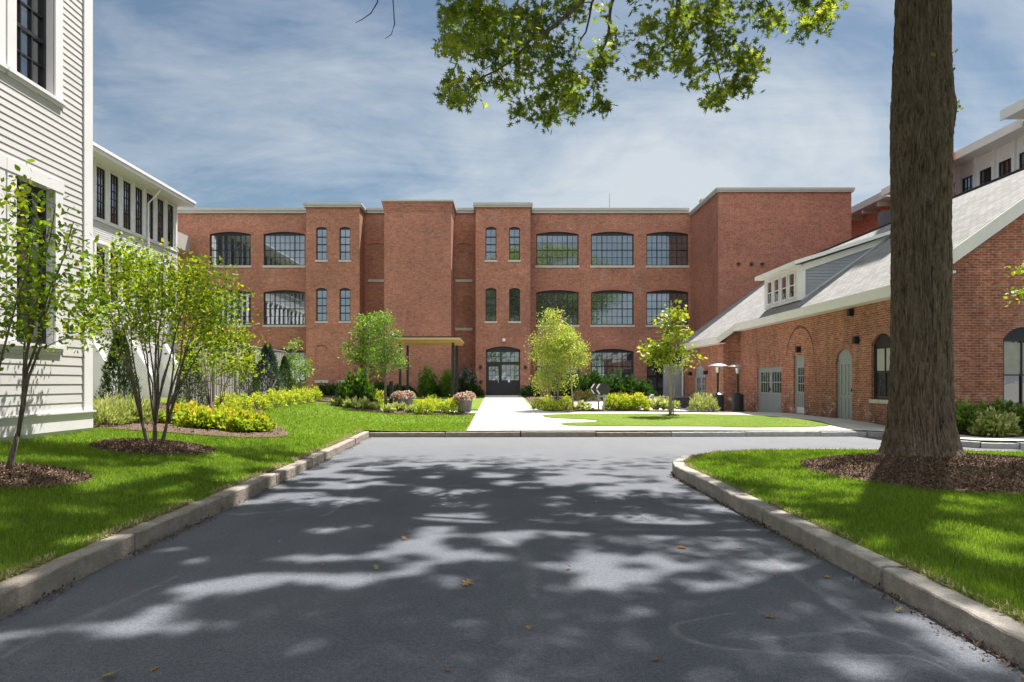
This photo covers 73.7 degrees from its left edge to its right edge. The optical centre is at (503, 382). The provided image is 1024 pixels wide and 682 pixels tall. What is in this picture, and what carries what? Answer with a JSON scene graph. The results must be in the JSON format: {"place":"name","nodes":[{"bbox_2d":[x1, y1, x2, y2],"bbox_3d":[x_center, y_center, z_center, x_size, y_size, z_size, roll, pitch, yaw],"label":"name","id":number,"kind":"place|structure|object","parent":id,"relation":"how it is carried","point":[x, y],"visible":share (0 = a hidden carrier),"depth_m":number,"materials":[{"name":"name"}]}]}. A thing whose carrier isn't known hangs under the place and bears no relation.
{"place":"outdoors","nodes":[
{"label":"outdoors","id":0,"kind":"place"},
{"bbox_2d":[0,396,1000,581],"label":"lawn","id":1,"kind":"structure","parent":0,"point":[477,403],"depth_m":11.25,"materials":[{"name":"green plant"}]},
{"bbox_2d":[0,466,90,487],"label":"mulch ring","id":2,"kind":"object","parent":1,"relation":"on","point":[49,482],"visible":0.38,"depth_m":7.85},
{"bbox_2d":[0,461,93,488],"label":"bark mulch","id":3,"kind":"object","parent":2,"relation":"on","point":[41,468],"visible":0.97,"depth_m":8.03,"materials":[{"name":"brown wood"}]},
{"bbox_2d":[0,159,136,469],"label":"serviceberry tree","id":4,"kind":"object","parent":2,"relation":"on","point":[34,308],"visible":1,"depth_m":8.19,"materials":[{"name":"green plant"}]},
{"bbox_2d":[93,327,186,404],"bbox_3d":[-13.000,-0.335,23.325,0.060,3.070,9.450,0,0,0],"label":"fence","id":5,"kind":"object","parent":1,"relation":"on","point":[133,366],"visible":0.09,"depth_m":24.35,"materials":[{"name":"wood"}]},
{"bbox_2d":[93,142,195,398],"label":"white wing","id":6,"kind":"structure","parent":1,"relation":"on","point":[130,199],"depth_m":40.08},
{"bbox_2d":[97,167,104,219],"bbox_3d":[-22.085,-10.341,37.280,0.070,2.758,0.836,0,0,0],"label":"window","id":7,"kind":"structure","parent":6,"relation":"in","point":[100,172],"depth_m":37.40,"materials":[{"name":"black glass"}]},
{"bbox_2d":[110,173,117,224],"bbox_3d":[-22.085,-10.341,38.575,0.070,2.758,0.836,0,0,0],"label":"window","id":8,"kind":"structure","parent":6,"relation":"in","point":[113,179],"depth_m":38.65,"materials":[{"name":"black glass"}]},
{"bbox_2d":[123,180,129,229],"bbox_3d":[-22.085,-10.341,39.870,0.070,2.758,0.836,0,0,0],"label":"window","id":9,"kind":"structure","parent":6,"relation":"in","point":[126,186],"depth_m":39.97,"materials":[{"name":"black glass"}]},
{"bbox_2d":[136,187,141,234],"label":"window","id":10,"kind":"structure","parent":6,"relation":"in","point":[138,191],"depth_m":41.28,"materials":[{"name":"black glass"}]},
{"bbox_2d":[88,438,215,455],"bbox_3d":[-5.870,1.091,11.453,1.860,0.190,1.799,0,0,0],"label":"mulch ring","id":11,"kind":"object","parent":1,"relation":"on","point":[150,449],"visible":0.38,"depth_m":10.98,"materials":[{"name":"brown wood"}]},
{"bbox_2d":[43,231,269,444],"bbox_3d":[-5.872,-0.723,11.547,3.688,3.688,2.551,0,0,0],"label":"serviceberry tree","id":12,"kind":"object","parent":11,"relation":"on","point":[148,307],"visible":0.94,"depth_m":11.32,"materials":[{"name":"green plant"}]},
{"bbox_2d":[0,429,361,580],"bbox_3d":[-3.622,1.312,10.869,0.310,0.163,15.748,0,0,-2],"label":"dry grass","id":13,"kind":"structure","parent":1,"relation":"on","point":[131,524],"depth_m":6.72,"materials":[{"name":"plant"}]},
{"bbox_2d":[93,397,331,436],"bbox_3d":[-9.691,1.029,26.064,9.664,0.314,25.926,0,0,0],"label":"mulch bed","id":14,"kind":"object","parent":1,"relation":"on","point":[137,426],"visible":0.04,"depth_m":14.42,"materials":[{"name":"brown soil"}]},
{"bbox_2d":[93,391,129,424],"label":"yellow shrub","id":15,"kind":"object","parent":14,"relation":"on","point":[103,413],"visible":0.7,"depth_m":13.88,"materials":[{"name":"green plant"}]},
{"bbox_2d":[94,329,141,404],"bbox_3d":[-10.701,-0.283,18.968,1.288,2.426,1.287,0,0,35],"label":"arborvitae","id":16,"kind":"object","parent":14,"relation":"on","point":[113,363],"visible":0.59,"depth_m":18.82,"materials":[{"name":"green plant"}]},
{"bbox_2d":[93,393,147,423],"bbox_3d":[-8.242,0.542,14.628,1.123,0.711,1.047,0,0,14],"label":"yellow shrub","id":17,"kind":"object","parent":14,"relation":"on","point":[131,417],"visible":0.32,"depth_m":14.49,"materials":[{"name":"green plant"}]},
{"bbox_2d":[119,395,165,422],"bbox_3d":[-8.007,0.527,14.854,1.020,0.742,1.135,0,0,27],"label":"yellow shrub","id":18,"kind":"object","parent":14,"relation":"on","point":[148,410],"visible":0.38,"depth_m":14.77,"materials":[{"name":"green plant"}]},
{"bbox_2d":[171,348,207,405],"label":"arborvitae","id":19,"kind":"object","parent":14,"relation":"on","point":[197,387],"visible":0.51,"depth_m":20.09,"materials":[{"name":"green plant"}]},
{"bbox_2d":[173,404,219,427],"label":"spirea shrub","id":20,"kind":"object","parent":14,"relation":"on","point":[190,416],"visible":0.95,"depth_m":14.75,"materials":[{"name":"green plant"}]},
{"bbox_2d":[158,316,269,406],"bbox_3d":[-8.104,-0.446,19.014,2.911,2.772,2.376,0,0,16],"label":"serviceberry tree","id":21,"kind":"object","parent":14,"relation":"on","point":[206,388],"visible":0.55,"depth_m":18.87,"materials":[{"name":"green plant"}]},
{"bbox_2d":[214,408,257,431],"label":"spirea shrub","id":22,"kind":"object","parent":14,"relation":"on","point":[230,420],"visible":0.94,"depth_m":14.86,"materials":[{"name":"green plant"}]},
{"bbox_2d":[233,347,260,397],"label":"arborvitae","id":23,"kind":"object","parent":14,"relation":"on","point":[256,383],"visible":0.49,"depth_m":26.88,"materials":[{"name":"green plant"}]},
{"bbox_2d":[235,408,277,431],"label":"spirea shrub","id":24,"kind":"object","parent":14,"relation":"on","point":[262,421],"visible":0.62,"depth_m":15.33,"materials":[{"name":"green plant"}]},
{"bbox_2d":[245,390,273,408],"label":"yellow shrub","id":25,"kind":"object","parent":14,"relation":"on","point":[264,403],"visible":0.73,"depth_m":22.46,"materials":[{"name":"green plant"}]},
{"bbox_2d":[245,343,284,400],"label":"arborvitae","id":26,"kind":"object","parent":14,"relation":"on","point":[271,357],"visible":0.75,"depth_m":29.82,"materials":[{"name":"plant"}]},
{"bbox_2d":[263,386,288,406],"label":"yellow shrub","id":27,"kind":"object","parent":14,"relation":"on","point":[272,394],"visible":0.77,"depth_m":25.44,"materials":[{"name":"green plant"}]},
{"bbox_2d":[273,355,295,399],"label":"arborvitae","id":28,"kind":"object","parent":14,"relation":"on","point":[284,365],"visible":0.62,"depth_m":32.92,"materials":[{"name":"green plant"}]},
{"bbox_2d":[268,332,317,397],"bbox_3d":[-10.787,-0.837,35.061,2.282,3.554,2.118,0,0,0],"label":"young tree","id":29,"kind":"object","parent":14,"relation":"on","point":[302,367],"visible":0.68,"depth_m":34.97,"materials":[{"name":"green plant"}]},
{"bbox_2d":[187,338,286,402],"bbox_3d":[-12.970,-0.335,34.273,0.140,3.070,12.645,0,0,0],"label":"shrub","id":30,"kind":"object","parent":1,"relation":"on","point":[215,390],"visible":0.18,"depth_m":31.82,"materials":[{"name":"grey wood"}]},
{"bbox_2d":[337,311,389,382],"bbox_3d":[-6.969,-1.271,34.095,2.621,4.598,1.984,0,0,0],"label":"young tree","id":31,"kind":"object","parent":1,"relation":"on","point":[364,360],"visible":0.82,"depth_m":33.82,"materials":[{"name":"green plant"}]},
{"bbox_2d":[328,403,469,413],"bbox_3d":[-4.893,1.056,28.233,2.981,0.328,7.966,0,0,-44],"label":"mulch bed","id":32,"kind":"object","parent":1,"relation":"on","point":[402,412],"visible":0.32,"depth_m":26.98,"materials":[{"name":"brown soil"}]},
{"bbox_2d":[331,366,379,405],"bbox_3d":[-6.253,0.166,29.007,2.122,1.757,1.906,0,0,0],"label":"laurel shrub","id":33,"kind":"object","parent":32,"relation":"on","point":[358,384],"visible":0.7,"depth_m":28.57,"materials":[{"name":"green plant"}]},
{"bbox_2d":[364,307,414,407],"bbox_3d":[-4.791,-1.031,28.416,2.092,4.484,1.751,0,0,-19],"label":"young tree","id":34,"kind":"object","parent":32,"relation":"on","point":[391,350],"visible":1,"depth_m":28.31,"materials":[{"name":"green plant"}]},
{"bbox_2d":[323,395,480,395],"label":"mulch bed","id":35,"kind":"object","parent":1,"relation":"on","point":[417,395],"visible":0.15,"depth_m":45.44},
{"bbox_2d":[416,362,439,395],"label":"tall shrub","id":36,"kind":"object","parent":35,"relation":"on","point":[428,383],"visible":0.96,"depth_m":44.54,"materials":[{"name":"green plant"}]},
{"bbox_2d":[438,364,459,395],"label":"tall shrub","id":37,"kind":"object","parent":35,"relation":"on","point":[446,378],"visible":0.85,"depth_m":44.66,"materials":[{"name":"green plant"}]},
{"bbox_2d":[458,361,479,396],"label":"rhododendron","id":38,"kind":"object","parent":35,"relation":"on","point":[466,379],"visible":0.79,"depth_m":44.74,"materials":[{"name":"green plant"}]},
{"bbox_2d":[393,336,464,396],"bbox_3d":[-4.270,-0.705,39.500,3.780,3.671,4.060,0,0,0],"label":"wooden canopy","id":39,"kind":"object","parent":1,"relation":"on","point":[452,341],"visible":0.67,"depth_m":37.94,"materials":[{"name":"brown wood"}]},
{"bbox_2d":[525,394,702,411],"bbox_3d":[7.179,1.108,38.412,11.694,0.568,20.433,0,0,0],"label":"mulch bed","id":40,"kind":"object","parent":1,"relation":"on","point":[532,397],"visible":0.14,"depth_m":28.88,"materials":[{"name":"brown soil"}]},
{"bbox_2d":[523,306,582,407],"bbox_3d":[2.116,-1.039,29.285,2.558,4.480,2.362,0,0,0],"label":"birch clump","id":41,"kind":"object","parent":40,"relation":"on","point":[543,357],"visible":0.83,"depth_m":29.16,"materials":[{"name":"green plant"}]},
{"bbox_2d":[548,329,593,409],"bbox_3d":[2.710,-0.520,28.711,2.065,3.459,1.809,0,0,0],"label":"young tree","id":42,"kind":"object","parent":40,"relation":"on","point":[573,350],"visible":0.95,"depth_m":28.54,"materials":[{"name":"green plant"}]},
{"bbox_2d":[562,368,591,395],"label":"dark shrub","id":43,"kind":"object","parent":40,"relation":"on","point":[581,377],"visible":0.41,"depth_m":40.71,"materials":[{"name":"green plant"}]},
{"bbox_2d":[605,369,638,394],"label":"dark shrub","id":44,"kind":"object","parent":40,"relation":"on","point":[618,372],"visible":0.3,"depth_m":40.93,"materials":[{"name":"green plant"}]},
{"bbox_2d":[628,392,650,409],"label":"spirea shrub","id":45,"kind":"object","parent":40,"relation":"on","point":[641,400],"visible":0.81,"depth_m":28.76,"materials":[{"name":"yellow plant"}]},
{"bbox_2d":[687,391,709,410],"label":"variegated shrub","id":46,"kind":"object","parent":40,"relation":"on","point":[696,401],"visible":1,"depth_m":28.80,"materials":[{"name":"green plant"}]},
{"bbox_2d":[548,396,697,406],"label":"stone wall","id":47,"kind":"structure","parent":1,"relation":"on","point":[684,401],"depth_m":38.00,"materials":[{"name":"stone"}]},
{"bbox_2d":[959,431,1023,436],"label":"mulch bed","id":48,"kind":"object","parent":1,"relation":"on","point":[991,435],"visible":0.17,"depth_m":16.80,"materials":[{"name":"brown soil"}]},
{"bbox_2d":[956,397,992,432],"bbox_3d":[11.889,0.839,17.692,1.443,0.972,1.388,0,0,0],"label":"arching shrub","id":49,"kind":"object","parent":48,"relation":"on","point":[964,414],"visible":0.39,"depth_m":17.45,"materials":[{"name":"green plant"}]},
{"bbox_2d":[966,406,1021,436],"bbox_3d":[12.144,0.961,16.943,1.199,0.779,1.194,0,0,0],"label":"variegated shrub","id":50,"kind":"object","parent":48,"relation":"on","point":[1005,422],"visible":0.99,"depth_m":16.69,"materials":[{"name":"green plant"}]},
{"bbox_2d":[982,397,1020,429],"bbox_3d":[13.361,0.861,18.414,1.577,0.937,1.543,0,0,-16],"label":"arching shrub","id":51,"kind":"object","parent":48,"relation":"on","point":[999,402],"visible":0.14,"depth_m":18.23,"materials":[{"name":"green plant"}]},
{"bbox_2d":[1003,260,1023,306],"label":"ornamental tree","id":52,"kind":"object","parent":48,"relation":"on","point":[1020,292],"visible":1,"depth_m":17.00,"materials":[{"name":"green plant"}]},
{"bbox_2d":[0,435,1023,681],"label":"road","id":53,"kind":"structure","parent":0,"point":[238,593],"depth_m":4.90,"materials":[{"name":"grey asphalt"}]},
{"bbox_2d":[0,431,368,617],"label":"kerb","id":54,"kind":"structure","parent":53,"relation":"on","point":[26,588],"depth_m":6.08,"materials":[{"name":"concrete"}]},
{"bbox_2d":[0,436,369,620],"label":"gutter litter","id":55,"kind":"object","parent":53,"relation":"on","point":[134,553],"visible":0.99,"depth_m":6.33,"materials":[{"name":"brown plant"}]},
{"bbox_2d":[370,431,670,436],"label":"kerb","id":56,"kind":"structure","parent":53,"relation":"on","point":[526,434],"depth_m":18.77,"materials":[{"name":"concrete"}]},
{"bbox_2d":[667,474,1023,680],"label":"gutter litter","id":57,"kind":"object","parent":53,"relation":"on","point":[976,643],"visible":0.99,"depth_m":4.67,"materials":[{"name":"brown plant"}]},
{"bbox_2d":[671,431,1023,448],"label":"kerb","id":58,"kind":"structure","parent":53,"relation":"on","point":[988,445],"depth_m":18.88,"materials":[{"name":"concrete"}]},
{"bbox_2d":[672,448,1023,668],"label":"kerb","id":59,"kind":"structure","parent":53,"relation":"on","point":[1002,633],"depth_m":4.98,"materials":[{"name":"grey concrete"}]},
{"bbox_2d":[93,0,1023,212],"label":"sky","id":60,"kind":"structure","parent":0,"point":[224,103],"materials":[{"name":"blue"}]},
{"bbox_2d":[290,430,844,463],"bbox_3d":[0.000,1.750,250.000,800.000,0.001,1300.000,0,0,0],"label":"ground","id":61,"kind":"structure","parent":0,"point":[553,431],"depth_m":24.38,"materials":[{"name":"grey concrete"}]},
{"bbox_2d":[0,0,96,442],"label":"clapboard building","id":62,"kind":"structure","parent":61,"relation":"on","point":[46,85],"depth_m":11.64,"materials":[{"name":"paint"}]},
{"bbox_2d":[0,154,8,348],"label":"window","id":63,"kind":"structure","parent":62,"relation":"in","point":[3,159],"depth_m":10.44,"materials":[{"name":"white wood"}]},
{"bbox_2d":[0,0,8,72],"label":"window","id":64,"kind":"structure","parent":62,"relation":"in","point":[3,67],"depth_m":10.44,"materials":[{"name":"white wood"}]},
{"bbox_2d":[6,157,66,352],"bbox_3d":[-7.765,-2.000,11.215,0.270,2.960,1.390,0,0,0],"label":"window","id":65,"kind":"structure","parent":62,"relation":"in","point":[38,177],"depth_m":11.34,"materials":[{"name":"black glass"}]},
{"bbox_2d":[6,0,66,108],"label":"window","id":66,"kind":"structure","parent":62,"relation":"in","point":[26,19],"depth_m":11.35,"materials":[{"name":"white wood"}]},
{"bbox_2d":[177,187,854,395],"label":"mill building","id":67,"kind":"structure","parent":61,"relation":"on","point":[484,279],"depth_m":47.20,"materials":[{"name":"red brick"}]},
{"bbox_2d":[208,232,251,267],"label":"window","id":68,"kind":"structure","parent":67,"relation":"in","point":[234,248],"depth_m":48.88,"materials":[{"name":"glass"}]},
{"bbox_2d":[210,290,251,326],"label":"window","id":69,"kind":"structure","parent":67,"relation":"in","point":[247,315],"depth_m":48.88,"materials":[{"name":"grey glass"}]},
{"bbox_2d":[262,232,305,267],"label":"window","id":70,"kind":"structure","parent":67,"relation":"in","point":[281,249],"depth_m":48.88,"materials":[{"name":"glass"}]},
{"bbox_2d":[262,290,305,326],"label":"window","id":71,"kind":"structure","parent":67,"relation":"in","point":[282,308],"depth_m":48.88,"materials":[{"name":"grey glass"}]},
{"bbox_2d":[315,227,327,261],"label":"window","id":72,"kind":"structure","parent":67,"relation":"in","point":[321,231],"depth_m":47.20,"materials":[{"name":"glass"}]},
{"bbox_2d":[315,288,327,322],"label":"window","id":73,"kind":"structure","parent":67,"relation":"in","point":[321,292],"depth_m":47.20,"materials":[{"name":"glass"}]},
{"bbox_2d":[338,227,350,261],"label":"window","id":74,"kind":"structure","parent":67,"relation":"in","point":[345,231],"depth_m":47.20,"materials":[{"name":"glass"}]},
{"bbox_2d":[338,288,350,322],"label":"window","id":75,"kind":"structure","parent":67,"relation":"in","point":[345,292],"depth_m":47.20,"materials":[{"name":"glass"}]},
{"bbox_2d":[485,227,496,261],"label":"window","id":76,"kind":"structure","parent":67,"relation":"in","point":[490,231],"depth_m":47.20,"materials":[{"name":"glass"}]},
{"bbox_2d":[485,288,496,322],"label":"window","id":77,"kind":"structure","parent":67,"relation":"in","point":[490,292],"depth_m":47.20,"materials":[{"name":"glass"}]},
{"bbox_2d":[486,347,519,394],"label":"entrance door","id":78,"kind":"structure","parent":67,"relation":"in","point":[502,363],"depth_m":47.16,"materials":[{"name":"black metal"}]},
{"bbox_2d":[508,227,520,261],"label":"window","id":79,"kind":"structure","parent":67,"relation":"in","point":[514,232],"depth_m":47.20,"materials":[{"name":"glass"}]},
{"bbox_2d":[508,288,520,322],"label":"window","id":80,"kind":"structure","parent":67,"relation":"in","point":[514,293],"depth_m":47.20,"materials":[{"name":"glass"}]},
{"bbox_2d":[535,232,579,267],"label":"window","id":81,"kind":"structure","parent":67,"relation":"in","point":[553,249],"depth_m":48.88,"materials":[{"name":"glass"}]},
{"bbox_2d":[535,290,579,326],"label":"window","id":82,"kind":"structure","parent":67,"relation":"in","point":[567,301],"depth_m":48.88,"materials":[{"name":"glass"}]},
{"bbox_2d":[591,349,632,379],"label":"window","id":83,"kind":"structure","parent":67,"relation":"in","point":[610,359],"depth_m":48.88,"materials":[{"name":"black glass"}]},
{"bbox_2d":[590,232,634,267],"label":"window","id":84,"kind":"structure","parent":67,"relation":"in","point":[608,249],"depth_m":48.88,"materials":[{"name":"glass"}]},
{"bbox_2d":[590,290,634,326],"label":"window","id":85,"kind":"structure","parent":67,"relation":"in","point":[609,308],"depth_m":48.88,"materials":[{"name":"grey glass"}]},
{"bbox_2d":[646,232,688,267],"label":"window","id":86,"kind":"structure","parent":67,"relation":"in","point":[663,249],"depth_m":48.88,"materials":[{"name":"glass"}]},
{"bbox_2d":[646,290,688,326],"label":"window","id":87,"kind":"structure","parent":67,"relation":"in","point":[655,300],"depth_m":48.88,"materials":[{"name":"grey glass"}]},
{"bbox_2d":[676,167,1023,431],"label":"brick outbuilding","id":88,"kind":"structure","parent":61,"relation":"on","point":[770,323],"depth_m":23.15,"materials":[{"name":"red brick"}]},
{"bbox_2d":[695,364,704,408],"bbox_3d":[10.785,0.250,37.325,0.090,2.500,2.150,0,0,0],"label":"door","id":89,"kind":"structure","parent":88,"relation":"in","point":[699,377],"depth_m":37.55,"materials":[{"name":"grey paint"}]},
{"bbox_2d":[759,366,780,412],"bbox_3d":[11.585,0.390,29.650,0.090,2.120,2.700,0,0,0],"label":"door","id":90,"kind":"structure","parent":88,"relation":"in","point":[769,377],"depth_m":29.67,"materials":[{"name":"grey paint"}]},
{"bbox_2d":[795,355,803,413],"bbox_3d":[11.585,0.215,26.630,0.090,2.530,0.940,0,0,0],"label":"door","id":91,"kind":"structure","parent":88,"relation":"in","point":[799,360],"depth_m":26.82,"materials":[{"name":"grey paint"}]},
{"bbox_2d":[838,349,851,419],"bbox_3d":[11.585,0.130,23.100,0.090,2.540,1.100,0,0,0],"label":"door","id":92,"kind":"structure","parent":88,"relation":"in","point":[844,359],"depth_m":23.20,"materials":[{"name":"grey paint"}]},
{"bbox_2d":[869,333,890,403],"bbox_3d":[11.550,-0.429,20.755,0.200,2.138,1.330,0,0,0],"label":"window","id":93,"kind":"structure","parent":88,"relation":"in","point":[881,378],"depth_m":20.97,"materials":[{"name":"black glass"}]},
{"bbox_2d":[1003,327,1023,407],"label":"window","id":94,"kind":"structure","parent":88,"relation":"in","point":[1013,384],"depth_m":19.18,"materials":[{"name":"black glass"}]},
{"bbox_2d":[851,192,890,237],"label":"brick rear wing","id":95,"kind":"structure","parent":61,"relation":"on","point":[871,213],"depth_m":46.41,"materials":[{"name":"red brick"}]},
{"bbox_2d":[881,98,1023,195],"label":"white upper wing","id":96,"kind":"structure","parent":61,"relation":"on","point":[993,155],"depth_m":34.49,"materials":[{"name":"white paint"}]},
{"bbox_2d":[543,413,830,427],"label":"lawn","id":97,"kind":"structure","parent":0,"point":[676,421],"depth_m":22.39,"materials":[{"name":"green plant"}]},
{"bbox_2d":[404,395,1023,440],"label":"walkway","id":98,"kind":"structure","parent":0,"point":[504,412],"depth_m":22.63,"materials":[{"name":"concrete"}]},
{"bbox_2d":[708,363,727,410],"bbox_3d":[9.588,0.234,30.600,0.920,2.170,0.920,0,0,0],"label":"patio heater","id":99,"kind":"object","parent":98,"relation":"on","point":[719,397],"visible":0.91,"depth_m":30.39,"materials":[{"name":"black metal"}]},
{"bbox_2d":[728,364,747,411],"bbox_3d":[10.687,0.255,31.200,0.920,2.170,0.920,0,0,0],"label":"patio heater","id":100,"kind":"object","parent":98,"relation":"on","point":[737,401],"visible":0.98,"depth_m":31.01,"materials":[{"name":"metal"}]},
{"bbox_2d":[684,447,1023,623],"bbox_3d":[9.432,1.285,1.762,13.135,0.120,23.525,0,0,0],"label":"lawn","id":101,"kind":"structure","parent":0,"point":[912,529],"depth_m":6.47,"materials":[{"name":"green plant"}]},
{"bbox_2d":[799,452,1023,495],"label":"mulch ring","id":102,"kind":"object","parent":101,"relation":"on","point":[955,482],"visible":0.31,"depth_m":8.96,"materials":[{"name":"brown wood"}]},
{"bbox_2d":[356,0,965,457],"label":"oak tree","id":103,"kind":"object","parent":102,"relation":"on","point":[924,106],"visible":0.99,"depth_m":10.70,"materials":[{"name":"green plant"}]},
{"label":"mulch ring","id":104,"kind":"structure","parent":0,"visible":0},
{"bbox_2d":[636,299,707,414],"bbox_3d":[6.152,-0.922,25.410,2.586,4.363,1.755,0,0,0],"label":"young maple","id":105,"kind":"object","parent":104,"relation":"on","point":[657,352],"visible":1,"depth_m":25.16,"materials":[{"name":"green plant"}]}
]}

